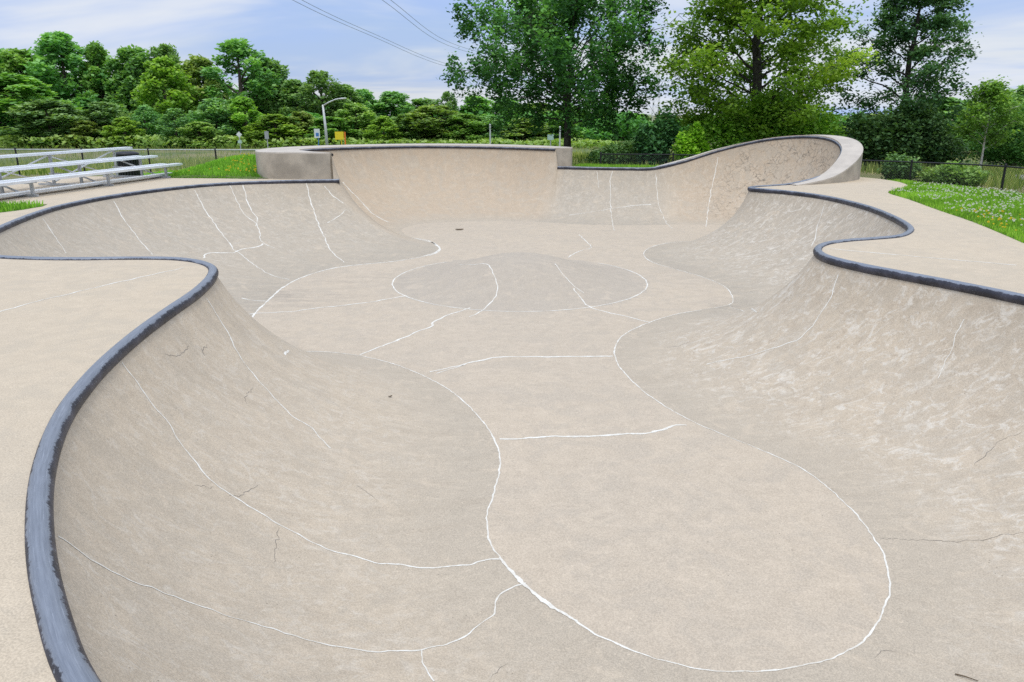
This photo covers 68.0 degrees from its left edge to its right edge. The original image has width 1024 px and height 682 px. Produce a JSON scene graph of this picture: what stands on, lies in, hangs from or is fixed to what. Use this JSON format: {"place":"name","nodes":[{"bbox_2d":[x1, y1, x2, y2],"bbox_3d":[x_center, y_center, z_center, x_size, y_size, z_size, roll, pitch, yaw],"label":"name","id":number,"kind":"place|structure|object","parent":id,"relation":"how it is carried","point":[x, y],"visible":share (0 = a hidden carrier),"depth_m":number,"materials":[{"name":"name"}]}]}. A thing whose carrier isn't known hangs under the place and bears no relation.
{"place":"outdoors","nodes":[
{"label":"outdoors","id":0,"kind":"place"},
{"bbox_2d":[0,166,1023,681],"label":"pavement","id":1,"kind":"structure","parent":0,"point":[66,326],"depth_m":7.74,"materials":[{"name":"concrete"}]},
{"bbox_2d":[0,147,182,197],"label":"bleachers","id":2,"kind":"object","parent":1,"relation":"on","point":[56,177],"visible":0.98,"depth_m":19.52,"materials":[{"name":"metal"}]},
{"bbox_2d":[0,115,1023,240],"bbox_3d":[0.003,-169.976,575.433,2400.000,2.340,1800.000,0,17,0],"label":"ground","id":3,"kind":"structure","parent":0,"point":[194,152],"depth_m":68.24,"materials":[{"name":"green plant"}]},
{"bbox_2d":[0,48,33,124],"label":"woodland tree","id":4,"kind":"object","parent":3,"relation":"on","point":[16,56],"visible":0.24,"depth_m":99.16,"materials":[{"name":"green plant"}]},
{"bbox_2d":[0,72,82,144],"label":"woodland tree","id":5,"kind":"object","parent":3,"relation":"on","point":[30,88],"visible":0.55,"depth_m":89.67,"materials":[{"name":"green plant"}]},
{"bbox_2d":[0,99,93,147],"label":"woodland tree","id":6,"kind":"object","parent":3,"relation":"on","point":[61,110],"visible":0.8,"depth_m":84.90,"materials":[{"name":"green plant"}]},
{"bbox_2d":[19,31,110,118],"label":"woodland tree","id":7,"kind":"object","parent":3,"relation":"on","point":[60,49],"visible":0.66,"depth_m":98.19,"materials":[{"name":"green plant"}]},
{"bbox_2d":[60,120,105,147],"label":"woodland tree","id":8,"kind":"object","parent":3,"relation":"on","point":[81,129],"visible":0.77,"depth_m":84.92,"materials":[{"name":"green plant"}]},
{"bbox_2d":[72,40,129,119],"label":"woodland tree","id":9,"kind":"object","parent":3,"relation":"on","point":[96,53],"visible":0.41,"depth_m":100.44,"materials":[{"name":"green plant"}]},
{"bbox_2d":[72,101,137,146],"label":"woodland tree","id":10,"kind":"object","parent":3,"relation":"on","point":[105,114],"visible":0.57,"depth_m":86.96,"materials":[{"name":"green plant"}]},
{"bbox_2d":[99,116,149,146],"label":"woodland tree","id":11,"kind":"object","parent":3,"relation":"on","point":[124,125],"visible":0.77,"depth_m":85.06,"materials":[{"name":"green plant"}]},
{"bbox_2d":[116,151,140,175],"bbox_3d":[-13.150,-5.930,25.992,0.800,1.105,0.800,0,17,0],"label":"litter bin","id":12,"kind":"object","parent":3,"relation":"on","point":[135,162],"visible":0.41,"depth_m":25.70,"materials":[{"name":"black metal"}]},
{"bbox_2d":[0,148,258,174],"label":"chain link fence","id":13,"kind":"object","parent":3,"relation":"on","point":[82,155],"visible":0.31,"depth_m":33.45,"materials":[{"name":"black metal"}]},
{"bbox_2d":[0,154,260,212],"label":"lawn grass","id":14,"kind":"structure","parent":3,"relation":"on","point":[199,169],"depth_m":22.64,"materials":[{"name":"green plant"}]},
{"bbox_2d":[176,153,255,171],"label":"yellow flowers","id":15,"kind":"object","parent":14,"relation":"on","point":[235,167],"visible":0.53,"depth_m":22.64,"materials":[{"name":"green plant"}]},
{"bbox_2d":[101,43,172,117],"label":"woodland tree","id":16,"kind":"object","parent":3,"relation":"on","point":[127,75],"visible":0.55,"depth_m":99.75,"materials":[{"name":"green plant"}]},
{"bbox_2d":[128,104,162,146],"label":"woodland tree","id":17,"kind":"object","parent":3,"relation":"on","point":[145,110],"visible":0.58,"depth_m":87.82,"materials":[{"name":"green plant"}]},
{"bbox_2d":[130,55,201,141],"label":"woodland tree","id":18,"kind":"object","parent":3,"relation":"on","point":[154,82],"visible":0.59,"depth_m":92.69,"materials":[{"name":"green plant"}]},
{"bbox_2d":[147,43,191,115],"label":"woodland tree","id":19,"kind":"object","parent":3,"relation":"on","point":[163,49],"visible":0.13,"depth_m":102.47,"materials":[{"name":"green plant"}]},
{"bbox_2d":[155,108,192,147],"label":"woodland tree","id":20,"kind":"object","parent":3,"relation":"on","point":[171,115],"visible":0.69,"depth_m":84.94,"materials":[{"name":"green plant"}]},
{"bbox_2d":[163,54,229,117],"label":"woodland tree","id":21,"kind":"object","parent":3,"relation":"on","point":[193,68],"visible":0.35,"depth_m":98.56,"materials":[{"name":"green plant"}]},
{"bbox_2d":[185,97,241,145],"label":"woodland tree","id":22,"kind":"object","parent":3,"relation":"on","point":[215,107],"visible":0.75,"depth_m":86.96,"materials":[{"name":"green plant"}]},
{"bbox_2d":[236,132,241,152],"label":"road sign","id":23,"kind":"object","parent":3,"relation":"on","point":[238,134],"visible":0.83,"depth_m":67.67,"materials":[{"name":"white metal"}]},
{"bbox_2d":[198,38,281,116],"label":"woodland tree","id":24,"kind":"object","parent":3,"relation":"on","point":[237,50],"visible":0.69,"depth_m":99.68,"materials":[{"name":"green plant"}]},
{"bbox_2d":[224,96,269,145],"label":"woodland tree","id":25,"kind":"object","parent":3,"relation":"on","point":[239,105],"visible":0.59,"depth_m":88.02,"materials":[{"name":"green plant"}]},
{"bbox_2d":[264,131,268,147],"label":"road sign","id":26,"kind":"object","parent":3,"relation":"on","point":[266,133],"visible":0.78,"depth_m":67.55,"materials":[{"name":"grey metal"}]},
{"bbox_2d":[247,57,298,115],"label":"woodland tree","id":27,"kind":"object","parent":3,"relation":"on","point":[278,68],"visible":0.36,"depth_m":102.28,"materials":[{"name":"green plant"}]},
{"bbox_2d":[241,113,308,146],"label":"woodland tree","id":28,"kind":"object","parent":3,"relation":"on","point":[275,129],"visible":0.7,"depth_m":85.48,"materials":[{"name":"green plant"}]},
{"bbox_2d":[270,78,324,134],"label":"woodland tree","id":29,"kind":"object","parent":3,"relation":"on","point":[289,91],"visible":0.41,"depth_m":100.58,"materials":[{"name":"green plant"}]},
{"bbox_2d":[278,111,320,145],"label":"woodland tree","id":30,"kind":"object","parent":3,"relation":"on","point":[303,119],"visible":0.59,"depth_m":86.74,"materials":[{"name":"green plant"}]},
{"bbox_2d":[0,134,617,148],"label":"undergrowth","id":31,"kind":"object","parent":3,"relation":"on","point":[156,139],"visible":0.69,"depth_m":84.26,"materials":[{"name":"green plant"}]},
{"bbox_2d":[172,121,226,147],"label":"woodland tree","id":32,"kind":"object","parent":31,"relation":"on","point":[204,128],"visible":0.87,"depth_m":83.96,"materials":[{"name":"green plant"}]},
{"bbox_2d":[302,116,360,144],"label":"woodland tree","id":33,"kind":"object","parent":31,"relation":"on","point":[332,123],"visible":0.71,"depth_m":86.01,"materials":[{"name":"green plant"}]},
{"bbox_2d":[314,129,319,145],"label":"parking sign","id":34,"kind":"object","parent":3,"relation":"on","point":[316,133],"visible":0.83,"depth_m":67.51,"materials":[{"name":"white metal"}]},
{"bbox_2d":[292,70,350,116],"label":"woodland tree","id":35,"kind":"object","parent":3,"relation":"on","point":[319,81],"visible":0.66,"depth_m":98.46,"materials":[{"name":"green plant"}]},
{"bbox_2d":[322,98,346,144],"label":"street lamp","id":36,"kind":"object","parent":3,"relation":"on","point":[325,130],"visible":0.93,"depth_m":68.12,"materials":[{"name":"grey metal"}]},
{"bbox_2d":[335,132,345,144],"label":"notice board","id":37,"kind":"object","parent":3,"relation":"on","point":[341,136],"visible":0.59,"depth_m":68.54,"materials":[{"name":"yellow paint"}]},
{"bbox_2d":[318,84,371,126],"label":"woodland tree","id":38,"kind":"object","parent":3,"relation":"on","point":[354,97],"visible":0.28,"depth_m":100.67,"materials":[{"name":"green plant"}]},
{"bbox_2d":[327,102,376,140],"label":"woodland tree","id":39,"kind":"object","parent":3,"relation":"on","point":[361,123],"visible":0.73,"depth_m":88.17,"materials":[{"name":"green plant"}]},
{"bbox_2d":[350,88,385,115],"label":"woodland tree","id":40,"kind":"object","parent":3,"relation":"on","point":[367,95],"visible":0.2,"depth_m":103.69,"materials":[{"name":"green plant"}]},
{"bbox_2d":[361,115,402,143],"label":"woodland tree","id":41,"kind":"object","parent":3,"relation":"on","point":[384,122],"visible":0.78,"depth_m":86.07,"materials":[{"name":"green plant"}]},
{"bbox_2d":[372,91,414,119],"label":"woodland tree","id":42,"kind":"object","parent":3,"relation":"on","point":[394,98],"visible":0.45,"depth_m":103.54,"materials":[{"name":"green plant"}]},
{"bbox_2d":[385,113,433,143],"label":"woodland tree","id":43,"kind":"object","parent":3,"relation":"on","point":[402,125],"visible":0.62,"depth_m":87.64,"materials":[{"name":"green plant"}]},
{"bbox_2d":[395,97,438,109],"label":"woodland tree","id":44,"kind":"object","parent":3,"relation":"on","point":[420,102],"visible":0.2,"depth_m":105.92,"materials":[{"name":"green plant"}]},
{"bbox_2d":[387,105,475,143],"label":"woodland tree","id":45,"kind":"object","parent":3,"relation":"on","point":[419,115],"visible":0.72,"depth_m":87.50,"materials":[{"name":"green plant"}]},
{"bbox_2d":[434,91,457,118],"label":"woodland tree","id":46,"kind":"object","parent":3,"relation":"on","point":[451,104],"visible":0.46,"depth_m":104.44,"materials":[{"name":"green plant"}]},
{"bbox_2d":[433,113,495,143],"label":"woodland tree","id":47,"kind":"object","parent":3,"relation":"on","point":[478,126],"visible":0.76,"depth_m":87.41,"materials":[{"name":"green plant"}]},
{"bbox_2d":[457,96,496,115],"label":"woodland tree","id":48,"kind":"object","parent":3,"relation":"on","point":[484,107],"visible":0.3,"depth_m":105.52,"materials":[{"name":"green plant"}]},
{"bbox_2d":[0,67,971,150],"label":"woodland","id":49,"kind":"object","parent":3,"relation":"on","point":[633,123],"visible":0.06,"depth_m":104.02,"materials":[{"name":"green plant"}]},
{"bbox_2d":[467,115,510,142],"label":"woodland tree","id":50,"kind":"object","parent":3,"relation":"on","point":[487,119],"visible":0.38,"depth_m":88.95,"materials":[{"name":"green plant"}]},
{"bbox_2d":[489,124,490,143],"bbox_3d":[-1.720,-15.752,60.004,0.150,2.758,0.143,0,17,0],"label":"marker post","id":51,"kind":"object","parent":3,"relation":"on","point":[490,133],"visible":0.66,"depth_m":59.80,"materials":[{"name":"grey metal"}]},
{"bbox_2d":[488,99,530,120],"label":"woodland tree","id":52,"kind":"object","parent":3,"relation":"on","point":[491,110],"visible":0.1,"depth_m":107.67,"materials":[{"name":"green plant"}]},
{"bbox_2d":[0,135,1023,681],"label":"skate bowl","id":53,"kind":"object","parent":3,"relation":"on","point":[354,413],"visible":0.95,"depth_m":7.26,"materials":[{"name":"concrete"}]},
{"bbox_2d":[498,118,558,145],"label":"woodland tree","id":54,"kind":"object","parent":3,"relation":"on","point":[522,127],"visible":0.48,"depth_m":88.18,"materials":[{"name":"green plant"}]},
{"bbox_2d":[516,102,555,121],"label":"woodland tree","id":55,"kind":"object","parent":3,"relation":"on","point":[541,106],"visible":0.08,"depth_m":107.94,"materials":[{"name":"green plant"}]},
{"bbox_2d":[547,134,553,145],"bbox_3d":[3.050,-15.364,60.138,0.500,1.948,0.118,0,17,0],"label":"field sign","id":56,"kind":"object","parent":3,"relation":"on","point":[549,137],"visible":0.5,"depth_m":59.87,"materials":[{"name":"metal"}]},
{"bbox_2d":[559,126,560,145],"bbox_3d":[3.660,-15.145,58.098,0.150,2.526,0.143,0,17,0],"label":"marker post","id":57,"kind":"object","parent":3,"relation":"on","point":[560,137],"visible":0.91,"depth_m":57.94,"materials":[{"name":"grey metal"}]},
{"bbox_2d":[536,120,586,142],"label":"woodland tree","id":58,"kind":"object","parent":3,"relation":"on","point":[557,129],"visible":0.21,"depth_m":89.57,"materials":[{"name":"green plant"}]},
{"bbox_2d":[437,0,705,146],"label":"broadleaf tree","id":59,"kind":"object","parent":3,"relation":"on","point":[537,20],"visible":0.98,"depth_m":35.57,"materials":[{"name":"green plant"}]},
{"bbox_2d":[594,111,631,137],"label":"woodland tree","id":60,"kind":"object","parent":3,"relation":"on","point":[620,125],"visible":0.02,"depth_m":112.17,"materials":[{"name":"green plant"}]},
{"bbox_2d":[583,138,669,164],"bbox_3d":[5.293,-8.675,35.022,4.172,1.575,2.166,0,17,0],"label":"bush","id":61,"kind":"object","parent":3,"relation":"on","point":[624,147],"visible":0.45,"depth_m":34.70,"materials":[{"name":"green plant"}]},
{"bbox_2d":[619,113,650,137],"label":"woodland tree","id":62,"kind":"object","parent":3,"relation":"on","point":[647,117],"visible":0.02,"depth_m":114.38,"materials":[{"name":"green plant"}]},
{"bbox_2d":[632,107,680,165],"bbox_3d":[6.498,-9.027,34.003,2.318,2.800,1.787,0,17,0],"label":"bush","id":63,"kind":"object","parent":3,"relation":"on","point":[657,138],"visible":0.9,"depth_m":33.78,"materials":[{"name":"green plant"}]},
{"bbox_2d":[651,69,667,119],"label":"pylon","id":64,"kind":"object","parent":3,"relation":"on","point":[659,93],"visible":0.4,"depth_m":246.86,"materials":[{"name":"grey metal"}]},
{"bbox_2d":[302,0,531,76],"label":"power line","id":65,"kind":"object","parent":64,"relation":"attached to","point":[375,34],"visible":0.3,"depth_m":81.97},
{"bbox_2d":[293,0,640,81],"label":"power line","id":66,"kind":"object","parent":64,"relation":"attached to","point":[377,38],"visible":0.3,"depth_m":81.05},
{"bbox_2d":[391,0,591,68],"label":"power line","id":67,"kind":"object","parent":64,"relation":"attached to","point":[431,32],"visible":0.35,"depth_m":85.32,"materials":[{"name":"grey metal"}]},
{"bbox_2d":[384,1,643,71],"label":"power line","id":68,"kind":"object","parent":64,"relation":"attached to","point":[430,36],"visible":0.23,"depth_m":83.48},
{"bbox_2d":[672,121,711,159],"bbox_3d":[7.974,-8.507,33.273,1.946,2.238,1.083,-8,18,-24],"label":"bush","id":69,"kind":"object","parent":3,"relation":"on","point":[696,143],"visible":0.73,"depth_m":33.03,"materials":[{"name":"green plant"}]},
{"bbox_2d":[644,0,882,138],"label":"broadleaf tree","id":70,"kind":"object","parent":3,"relation":"on","point":[791,51],"visible":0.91,"depth_m":33.04,"materials":[{"name":"green plant"}]},
{"bbox_2d":[680,86,846,150],"bbox_3d":[11.571,-9.710,34.766,7.674,3.742,3.559,0,17,0],"label":"bush","id":71,"kind":"object","parent":3,"relation":"on","point":[730,133],"visible":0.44,"depth_m":34.05,"materials":[{"name":"green plant"}]},
{"bbox_2d":[576,163,1023,242],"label":"lawn grass","id":72,"kind":"structure","parent":3,"relation":"on","point":[925,199],"depth_m":15.78,"materials":[{"name":"green plant"}]},
{"bbox_2d":[891,182,1023,225],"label":"clover flowers","id":73,"kind":"object","parent":72,"relation":"on","point":[995,194],"visible":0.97,"depth_m":16.34,"materials":[{"name":"plant"}]},
{"bbox_2d":[956,207,1021,230],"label":"yellow flowers","id":74,"kind":"object","parent":72,"relation":"on","point":[998,219],"visible":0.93,"depth_m":13.02,"materials":[{"name":"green plant"}]},
{"bbox_2d":[600,152,1023,191],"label":"chain link fence","id":75,"kind":"object","parent":3,"relation":"on","point":[1005,166],"visible":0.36,"depth_m":25.40,"materials":[{"name":"black metal"}]},
{"bbox_2d":[817,0,981,156],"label":"broadleaf tree","id":76,"kind":"object","parent":3,"relation":"on","point":[900,33],"visible":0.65,"depth_m":36.27,"materials":[{"name":"green plant"}]},
{"bbox_2d":[877,150,923,179],"bbox_3d":[14.537,-6.500,28.389,1.713,1.217,1.200,-6,18,-19],"label":"bush","id":77,"kind":"object","parent":3,"relation":"on","point":[901,157],"visible":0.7,"depth_m":28.17,"materials":[{"name":"green plant"}]},
{"bbox_2d":[846,92,970,169],"bbox_3d":[18.747,-9.759,35.624,6.088,3.698,3.599,0,17,0],"label":"bush","id":78,"kind":"object","parent":3,"relation":"on","point":[902,132],"visible":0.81,"depth_m":35.22,"materials":[{"name":"green plant"}]},
{"bbox_2d":[916,164,993,181],"bbox_3d":[16.483,-6.226,28.283,3.244,0.783,1.453,-5,17,-16],"label":"bush","id":79,"kind":"object","parent":3,"relation":"on","point":[927,175],"visible":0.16,"depth_m":28.00,"materials":[{"name":"green plant"}]},
{"bbox_2d":[932,97,986,150],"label":"woodland tree","id":80,"kind":"object","parent":3,"relation":"on","point":[951,100],"visible":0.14,"depth_m":67.44,"materials":[{"name":"green plant"}]},
{"bbox_2d":[932,160,987,185],"bbox_3d":[15.591,-5.825,26.423,1.796,1.055,1.231,14,22,40],"label":"bush","id":81,"kind":"object","parent":3,"relation":"on","point":[953,175],"visible":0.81,"depth_m":26.25,"materials":[{"name":"green plant"}]},
{"bbox_2d":[956,91,1010,152],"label":"woodland tree","id":82,"kind":"object","parent":3,"relation":"on","point":[964,121],"visible":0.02,"depth_m":73.00,"materials":[{"name":"green plant"}]},
{"bbox_2d":[947,75,1023,167],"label":"birch tree","id":83,"kind":"object","parent":3,"relation":"on","point":[998,97],"visible":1,"depth_m":32.24,"materials":[{"name":"green plant"}]},
{"bbox_2d":[963,98,1023,169],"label":"broadleaf tree","id":84,"kind":"object","parent":3,"relation":"on","point":[1014,151],"visible":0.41,"depth_m":41.08,"materials":[{"name":"green plant"}]},
{"bbox_2d":[978,85,1023,164],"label":"woodland tree","id":85,"kind":"object","parent":3,"relation":"on","point":[1019,93],"visible":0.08,"depth_m":55.04,"materials":[{"name":"green plant"}]},
{"bbox_2d":[0,0,1023,114],"label":"sky","id":86,"kind":"structure","parent":0,"point":[303,39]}
]}

